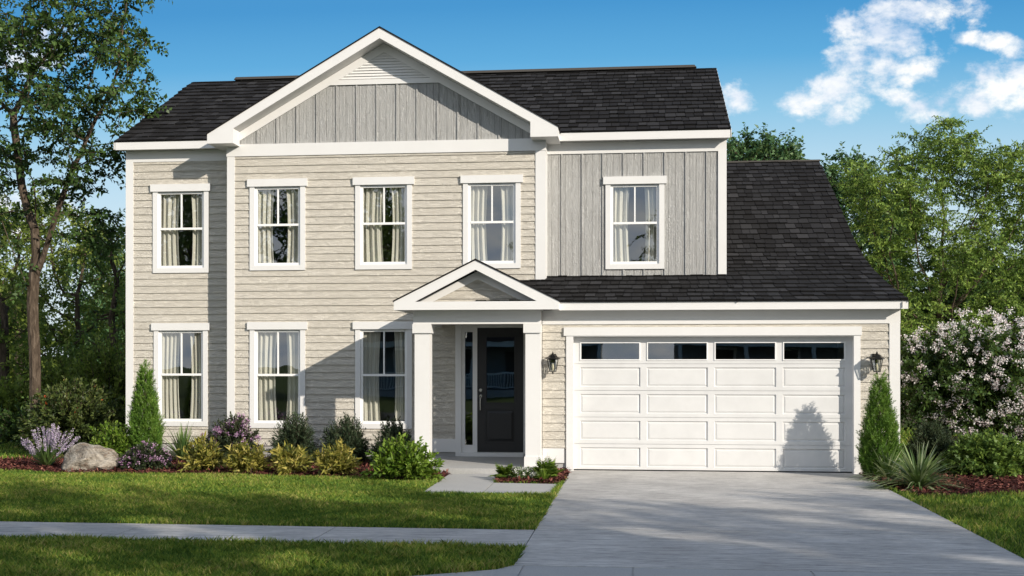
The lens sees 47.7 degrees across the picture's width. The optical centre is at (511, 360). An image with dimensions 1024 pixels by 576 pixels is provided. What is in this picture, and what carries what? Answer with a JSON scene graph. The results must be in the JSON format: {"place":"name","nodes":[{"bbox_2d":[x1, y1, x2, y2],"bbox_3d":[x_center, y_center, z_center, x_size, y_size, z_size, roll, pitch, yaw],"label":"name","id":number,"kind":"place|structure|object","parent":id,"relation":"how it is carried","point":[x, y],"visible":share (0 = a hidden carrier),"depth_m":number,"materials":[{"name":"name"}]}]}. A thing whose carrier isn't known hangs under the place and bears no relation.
{"place":"outdoors","nodes":[
{"label":"outdoors","id":0,"kind":"place"},
{"bbox_2d":[0,521,533,546],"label":"sidewalk","id":1,"kind":"structure","parent":0,"point":[377,534],"depth_m":13.27,"materials":[{"name":"concrete"}]},
{"bbox_2d":[425,474,556,493],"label":"front walk","id":2,"kind":"structure","parent":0,"point":[474,483],"depth_m":18.28,"materials":[{"name":"concrete"}]},
{"bbox_2d":[0,0,1023,356],"label":"sky","id":3,"kind":"structure","parent":0,"point":[854,72],"materials":[{"name":"blue"}]},
{"bbox_2d":[0,393,1023,575],"bbox_3d":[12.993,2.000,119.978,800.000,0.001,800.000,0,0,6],"label":"ground","id":4,"kind":"structure","parent":0,"point":[906,424],"depth_m":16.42,"materials":[{"name":"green plant"}]},
{"bbox_2d":[0,373,44,436],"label":"understory bush","id":5,"kind":"object","parent":4,"relation":"on","point":[9,392],"visible":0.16,"depth_m":29.38,"materials":[{"name":"green plant"}]},
{"bbox_2d":[0,396,45,444],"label":"shrub","id":6,"kind":"object","parent":4,"relation":"on","point":[9,428],"visible":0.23,"depth_m":26.29,"materials":[{"name":"green plant"}]},
{"bbox_2d":[0,182,56,387],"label":"woodland tree","id":7,"kind":"object","parent":4,"relation":"on","point":[6,327],"visible":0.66,"depth_m":31.30,"materials":[{"name":"green plant"}]},
{"bbox_2d":[1,287,56,383],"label":"tree","id":8,"kind":"object","parent":4,"relation":"on","point":[10,368],"visible":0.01,"depth_m":60.19,"materials":[{"name":"green plant"}]},
{"bbox_2d":[0,188,72,391],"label":"woodland tree","id":9,"kind":"object","parent":4,"relation":"on","point":[43,214],"visible":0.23,"depth_m":42.61,"materials":[{"name":"green plant"}]},
{"bbox_2d":[18,348,88,400],"bbox_3d":[-11.624,0.875,30.029,2.758,2.440,2.247,0,0,6],"label":"understory bush","id":10,"kind":"object","parent":4,"relation":"on","point":[51,379],"visible":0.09,"depth_m":29.86,"materials":[{"name":"green plant"}]},
{"bbox_2d":[0,204,125,375],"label":"woodland tree","id":11,"kind":"object","parent":4,"relation":"on","point":[78,250],"visible":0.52,"depth_m":35.13,"materials":[{"name":"green plant"}]},
{"bbox_2d":[10,374,125,456],"bbox_3d":[-9.257,1.143,24.396,2.608,1.732,2.074,0,0,6],"label":"shrub","id":12,"kind":"object","parent":4,"relation":"on","point":[68,407],"visible":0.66,"depth_m":24.02,"materials":[{"name":"green plant"}]},
{"bbox_2d":[47,235,125,364],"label":"woodland tree","id":13,"kind":"object","parent":4,"relation":"on","point":[73,289],"visible":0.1,"depth_m":46.27,"materials":[{"name":"green plant"}]},
{"bbox_2d":[0,0,172,419],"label":"tall tree","id":14,"kind":"object","parent":4,"relation":"on","point":[56,49],"visible":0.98,"depth_m":25.14,"materials":[{"name":"green plant"}]},
{"bbox_2d":[51,281,125,376],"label":"tree","id":15,"kind":"object","parent":4,"relation":"on","point":[65,326],"visible":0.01,"depth_m":66.92,"materials":[{"name":"green plant"}]},
{"bbox_2d":[57,208,125,373],"bbox_3d":[-11.105,-1.089,31.462,2.581,6.179,2.368,0,0,-37],"label":"woodland tree","id":16,"kind":"object","parent":4,"relation":"on","point":[99,267],"visible":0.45,"depth_m":31.37,"materials":[{"name":"green plant"}]},
{"bbox_2d":[64,321,125,432],"bbox_3d":[-9.874,0.495,28.375,2.379,3.011,2.090,0,0,28],"label":"understory bush","id":17,"kind":"object","parent":4,"relation":"on","point":[87,372],"visible":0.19,"depth_m":28.11,"materials":[{"name":"green plant"}]},
{"bbox_2d":[114,26,908,473],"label":"house","id":18,"kind":"structure","parent":4,"relation":"on","point":[748,320],"depth_m":22.85,"materials":[{"name":"beige wood"}]},
{"bbox_2d":[161,194,179,265],"bbox_3d":[-7.109,-2.658,24.010,0.514,1.905,0.088,0,0,6],"label":"curtain","id":19,"kind":"object","parent":18,"relation":"hanging from","point":[169,238],"visible":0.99,"depth_m":24.01,"materials":[{"name":"fabric"}]},
{"bbox_2d":[162,333,179,418],"bbox_3d":[-7.100,0.350,24.013,0.492,2.200,0.080,0,0,6],"label":"curtain","id":20,"kind":"object","parent":18,"relation":"hanging from","point":[170,384],"visible":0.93,"depth_m":24.00,"materials":[{"name":"fabric"}]},
{"bbox_2d":[150,183,210,272],"bbox_3d":[-6.817,-2.717,23.848,1.280,1.825,0.120,0,0,6],"label":"window","id":21,"kind":"structure","parent":18,"relation":"in","point":[158,190],"depth_m":23.82,"materials":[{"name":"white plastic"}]},
{"bbox_2d":[151,323,209,425],"bbox_3d":[-6.817,0.290,23.848,1.240,2.120,0.120,0,0,6],"label":"window","id":22,"kind":"structure","parent":18,"relation":"in","point":[158,328],"depth_m":23.82,"materials":[{"name":"white plastic"}]},
{"bbox_2d":[190,333,200,418],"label":"curtain","id":23,"kind":"object","parent":18,"relation":"hanging from","point":[195,341],"visible":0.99,"depth_m":23.94,"materials":[{"name":"fabric"}]},
{"bbox_2d":[191,194,201,265],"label":"curtain","id":24,"kind":"object","parent":18,"relation":"hanging from","point":[197,234],"visible":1,"depth_m":23.95,"materials":[{"name":"fabric"}]},
{"bbox_2d":[258,190,273,262],"bbox_3d":[-4.991,-2.658,23.328,0.443,1.905,0.087,0,0,6],"label":"curtain","id":25,"kind":"object","parent":18,"relation":"hanging from","point":[265,233],"visible":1,"depth_m":23.32,"materials":[{"name":"fabric"}]},
{"bbox_2d":[258,332,276,419],"bbox_3d":[-4.958,0.350,23.324,0.509,2.200,0.088,0,0,6],"label":"curtain","id":26,"kind":"object","parent":18,"relation":"hanging from","point":[267,341],"visible":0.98,"depth_m":23.32,"materials":[{"name":"fabric"}]},
{"bbox_2d":[247,178,307,270],"bbox_3d":[-4.688,-2.717,23.164,1.230,1.825,0.120,0,0,6],"label":"window","id":27,"kind":"structure","parent":18,"relation":"in","point":[255,185],"depth_m":23.14,"materials":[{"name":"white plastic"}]},
{"bbox_2d":[247,322,307,427],"bbox_3d":[-4.688,0.290,23.164,1.230,2.120,0.120,0,0,6],"label":"window","id":28,"kind":"structure","parent":18,"relation":"in","point":[254,327],"depth_m":23.15,"materials":[{"name":"white plastic"}]},
{"bbox_2d":[286,332,297,419],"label":"curtain","id":29,"kind":"object","parent":18,"relation":"hanging from","point":[292,359],"visible":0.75,"depth_m":23.27,"materials":[{"name":"fabric"}]},
{"bbox_2d":[286,189,297,262],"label":"curtain","id":30,"kind":"object","parent":18,"relation":"hanging from","point":[292,213],"visible":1,"depth_m":23.26,"materials":[{"name":"fabric"}]},
{"bbox_2d":[364,332,380,420],"bbox_3d":[-2.834,0.350,23.094,0.462,2.200,0.088,0,0,6],"label":"curtain","id":31,"kind":"object","parent":18,"relation":"hanging from","point":[371,383],"visible":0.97,"depth_m":23.09,"materials":[{"name":"fabric"}]},
{"bbox_2d":[364,188,382,261],"bbox_3d":[-2.802,-2.658,23.091,0.526,1.905,0.087,0,0,6],"label":"curtain","id":32,"kind":"object","parent":18,"relation":"hanging from","point":[373,208],"visible":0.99,"depth_m":23.09,"materials":[{"name":"fabric"}]},
{"bbox_2d":[353,321,412,428],"bbox_3d":[-2.539,0.290,22.932,1.233,2.120,0.120,0,0,6],"label":"window","id":33,"kind":"structure","parent":18,"relation":"in","point":[405,326],"depth_m":22.92,"materials":[{"name":"white plastic"}]},
{"bbox_2d":[353,176,413,269],"bbox_3d":[-2.539,-2.717,22.932,1.233,1.825,0.120,0,0,6],"label":"window","id":34,"kind":"structure","parent":18,"relation":"in","point":[360,183],"depth_m":22.91,"materials":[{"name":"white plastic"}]},
{"bbox_2d":[391,187,404,261],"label":"curtain","id":35,"kind":"object","parent":18,"relation":"hanging from","point":[398,212],"visible":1,"depth_m":23.03,"materials":[{"name":"fabric"}]},
{"bbox_2d":[394,332,404,420],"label":"curtain","id":36,"kind":"object","parent":18,"relation":"hanging from","point":[399,369],"visible":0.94,"depth_m":23.03,"materials":[{"name":"fabric"}]},
{"bbox_2d":[471,186,487,260],"bbox_3d":[-0.691,-2.658,22.862,0.454,1.905,0.088,0,0,6],"label":"curtain","id":37,"kind":"object","parent":18,"relation":"hanging from","point":[478,213],"visible":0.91,"depth_m":22.86,"materials":[{"name":"fabric"}]},
{"bbox_2d":[460,174,522,267],"bbox_3d":[-0.393,-2.717,22.699,1.230,1.825,0.120,0,0,6],"label":"window","id":38,"kind":"structure","parent":18,"relation":"in","point":[515,181],"depth_m":22.66,"materials":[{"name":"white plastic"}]},
{"bbox_2d":[477,328,522,451],"bbox_3d":[-0.228,0.577,22.670,0.915,2.437,0.122,0,0,6],"label":"front door","id":39,"kind":"structure","parent":18,"relation":"in","point":[499,425],"depth_m":22.68,"materials":[{"name":"black wood"}]},
{"bbox_2d":[500,186,512,260],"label":"curtain","id":40,"kind":"object","parent":18,"relation":"hanging from","point":[507,228],"visible":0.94,"depth_m":22.80,"materials":[{"name":"fabric"}]},
{"bbox_2d":[613,187,629,261],"bbox_3d":[2.122,-2.658,23.010,0.454,1.905,0.087,0,0,6],"label":"curtain","id":41,"kind":"object","parent":18,"relation":"hanging from","point":[620,214],"visible":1,"depth_m":23.00,"materials":[{"name":"fabric"}]},
{"bbox_2d":[603,176,666,268],"bbox_3d":[2.425,-2.717,22.847,1.243,1.825,0.120,0,0,6],"label":"window","id":42,"kind":"structure","parent":18,"relation":"in","point":[617,181],"depth_m":22.81,"materials":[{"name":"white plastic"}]},
{"bbox_2d":[644,187,656,260],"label":"curtain","id":43,"kind":"object","parent":18,"relation":"hanging from","point":[651,229],"visible":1,"depth_m":22.95,"materials":[{"name":"fabric"}]},
{"bbox_2d":[574,336,851,472],"bbox_3d":[3.537,0.772,20.562,4.879,2.394,0.054,0,0,6],"label":"garage door","id":44,"kind":"structure","parent":18,"relation":"in","point":[779,414],"depth_m":20.55,"materials":[{"name":"white metal"}]},
{"bbox_2d":[0,455,1023,494],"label":"mulch","id":45,"kind":"object","parent":4,"relation":"on","point":[24,463],"visible":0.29,"depth_m":19.64,"materials":[{"name":"brown wood"}]},
{"bbox_2d":[21,423,80,466],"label":"lavender plant","id":46,"kind":"object","parent":45,"relation":"on","point":[44,456],"visible":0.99,"depth_m":21.19,"materials":[{"name":"purple plant"}]},
{"bbox_2d":[61,442,119,471],"bbox_3d":[-7.522,1.734,20.715,1.011,0.512,0.843,0,0,6],"label":"rock","id":47,"kind":"object","parent":45,"relation":"on","point":[83,455],"visible":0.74,"depth_m":20.48,"materials":[{"name":"stone"}]},
{"bbox_2d":[89,420,137,455],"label":"yellow green shrub","id":48,"kind":"object","parent":45,"relation":"on","point":[115,438],"visible":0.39,"depth_m":22.24,"materials":[{"name":"green plant"}]},
{"bbox_2d":[124,359,166,449],"bbox_3d":[-7.150,0.963,22.531,0.836,2.014,0.851,0,0,6],"label":"dwarf conifer","id":49,"kind":"object","parent":45,"relation":"on","point":[141,412],"visible":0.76,"depth_m":22.39,"materials":[{"name":"green plant"}]},
{"bbox_2d":[117,440,175,469],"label":"flowering shrub","id":50,"kind":"object","parent":45,"relation":"on","point":[144,456],"visible":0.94,"depth_m":20.56,"materials":[{"name":"purple plant"}]},
{"bbox_2d":[153,421,195,460],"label":"yucca","id":51,"kind":"object","parent":45,"relation":"on","point":[181,442],"visible":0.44,"depth_m":22.35,"materials":[{"name":"green plant"}]},
{"bbox_2d":[171,431,227,473],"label":"golden shrub","id":52,"kind":"object","parent":45,"relation":"on","point":[202,454],"visible":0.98,"depth_m":20.27,"materials":[{"name":"yellow plant"}]},
{"bbox_2d":[201,411,266,461],"bbox_3d":[-5.359,1.468,22.131,1.293,1.016,0.972,0,0,6],"label":"flowering shrub","id":53,"kind":"object","parent":45,"relation":"on","point":[231,432],"visible":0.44,"depth_m":21.98,"materials":[{"name":"purple plant"}]},
{"bbox_2d":[221,437,272,473],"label":"golden shrub","id":54,"kind":"object","parent":45,"relation":"on","point":[240,458],"visible":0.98,"depth_m":19.89,"materials":[{"name":"yellow plant"}]},
{"bbox_2d":[269,438,315,475],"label":"golden shrub","id":55,"kind":"object","parent":45,"relation":"on","point":[293,460],"visible":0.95,"depth_m":19.77,"materials":[{"name":"yellow plant"}]},
{"bbox_2d":[265,411,321,461],"bbox_3d":[-4.133,1.472,21.904,1.130,1.043,0.874,0,0,27],"label":"evergreen shrub","id":56,"kind":"object","parent":45,"relation":"on","point":[293,433],"visible":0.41,"depth_m":21.77,"materials":[{"name":"green plant"}]},
{"bbox_2d":[311,437,362,475],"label":"golden shrub","id":57,"kind":"object","parent":45,"relation":"on","point":[338,459],"visible":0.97,"depth_m":19.59,"materials":[{"name":"yellow plant"}]},
{"bbox_2d":[316,412,372,462],"bbox_3d":[-3.118,1.465,21.797,1.131,1.027,0.889,0,0,6],"label":"evergreen shrub","id":58,"kind":"object","parent":45,"relation":"on","point":[349,434],"visible":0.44,"depth_m":21.68,"materials":[{"name":"green plant"}]},
{"bbox_2d":[368,416,414,462],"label":"evergreen shrub","id":59,"kind":"object","parent":45,"relation":"on","point":[392,430],"visible":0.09,"depth_m":21.30,"materials":[{"name":"green plant"}]},
{"bbox_2d":[359,432,445,480],"bbox_3d":[-1.792,1.585,18.966,1.457,0.830,0.969,0,0,6],"label":"green bush","id":60,"kind":"object","parent":45,"relation":"on","point":[399,458],"visible":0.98,"depth_m":18.79,"materials":[{"name":"green plant"}]},
{"bbox_2d":[485,463,518,477],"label":"shrub","id":61,"kind":"object","parent":45,"relation":"on","point":[502,471],"visible":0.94,"depth_m":19.09,"materials":[{"name":"green plant"}]},
{"bbox_2d":[848,442,916,482],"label":"striped grass","id":62,"kind":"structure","parent":45,"relation":"on","point":[887,468],"depth_m":18.96,"materials":[{"name":"green plant"}]},
{"bbox_2d":[496,470,569,483],"bbox_3d":[0.376,1.998,19.654,1.104,0.065,2.160,0,0,6],"label":"mulch bed","id":63,"kind":"object","parent":4,"relation":"on","point":[535,481],"visible":0.13,"depth_m":18.66,"materials":[{"name":"brown wood"}]},
{"bbox_2d":[505,465,540,477],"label":"white flowers","id":64,"kind":"object","parent":63,"relation":"on","point":[526,472],"visible":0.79,"depth_m":19.05,"materials":[{"name":"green plant"}]},
{"bbox_2d":[533,467,550,480],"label":"grass tuft","id":65,"kind":"object","parent":63,"relation":"on","point":[543,475],"visible":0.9,"depth_m":18.74,"materials":[{"name":"green plant"}]},
{"bbox_2d":[531,454,563,477],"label":"fern","id":66,"kind":"object","parent":63,"relation":"on","point":[551,467],"visible":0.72,"depth_m":19.02,"materials":[{"name":"green plant"}]},
{"bbox_2d":[727,122,809,160],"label":"background tree","id":67,"kind":"object","parent":4,"relation":"on","point":[767,148],"visible":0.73,"depth_m":43.47,"materials":[{"name":"green plant"}]},
{"bbox_2d":[820,141,932,301],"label":"background tree","id":68,"kind":"object","parent":4,"relation":"on","point":[832,175],"visible":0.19,"depth_m":40.09,"materials":[{"name":"green plant"}]},
{"bbox_2d":[826,115,1023,421],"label":"feathery tree","id":69,"kind":"object","parent":4,"relation":"on","point":[907,187],"visible":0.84,"depth_m":28.36,"materials":[{"name":"green plant"}]},
{"bbox_2d":[862,472,1023,496],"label":"mulch bed","id":70,"kind":"object","parent":4,"relation":"on","point":[970,491],"visible":0.18,"depth_m":17.91,"materials":[{"name":"brown wood"}]},
{"bbox_2d":[854,369,904,475],"bbox_3d":[6.144,1.053,19.373,0.838,1.834,0.834,0,0,6],"label":"dwarf conifer","id":71,"kind":"object","parent":70,"relation":"on","point":[870,438],"visible":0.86,"depth_m":19.23,"materials":[{"name":"green plant"}]},
{"bbox_2d":[863,440,977,494],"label":"striped grass","id":72,"kind":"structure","parent":70,"relation":"on","point":[920,473],"depth_m":17.68,"materials":[{"name":"green plant"}]},
{"bbox_2d":[903,417,956,469],"bbox_3d":[7.436,1.478,20.536,1.107,0.992,0.980,0,0,6],"label":"evergreen shrub","id":73,"kind":"object","parent":70,"relation":"on","point":[933,433],"visible":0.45,"depth_m":20.41,"materials":[{"name":"green plant"}]},
{"bbox_2d":[934,427,1023,478],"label":"green bush","id":74,"kind":"object","parent":70,"relation":"on","point":[977,454],"visible":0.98,"depth_m":19.49,"materials":[{"name":"green plant"}]},
{"bbox_2d":[888,238,1023,376],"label":"background tree","id":75,"kind":"object","parent":4,"relation":"on","point":[949,300],"visible":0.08,"depth_m":38.42,"materials":[{"name":"green plant"}]},
{"bbox_2d":[900,305,1023,445],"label":"flowering tree","id":76,"kind":"object","parent":4,"relation":"on","point":[936,377],"visible":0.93,"depth_m":22.60,"materials":[{"name":"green plant"}]},
{"bbox_2d":[416,565,1023,575],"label":"driveway apron","id":77,"kind":"object","parent":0,"point":[512,570],"visible":1,"depth_m":10.74,"materials":[{"name":"concrete"}]},
{"bbox_2d":[514,470,1023,574],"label":"driveway","id":78,"kind":"structure","parent":0,"point":[806,521],"depth_m":13.57,"materials":[{"name":"concrete"}]}
]}

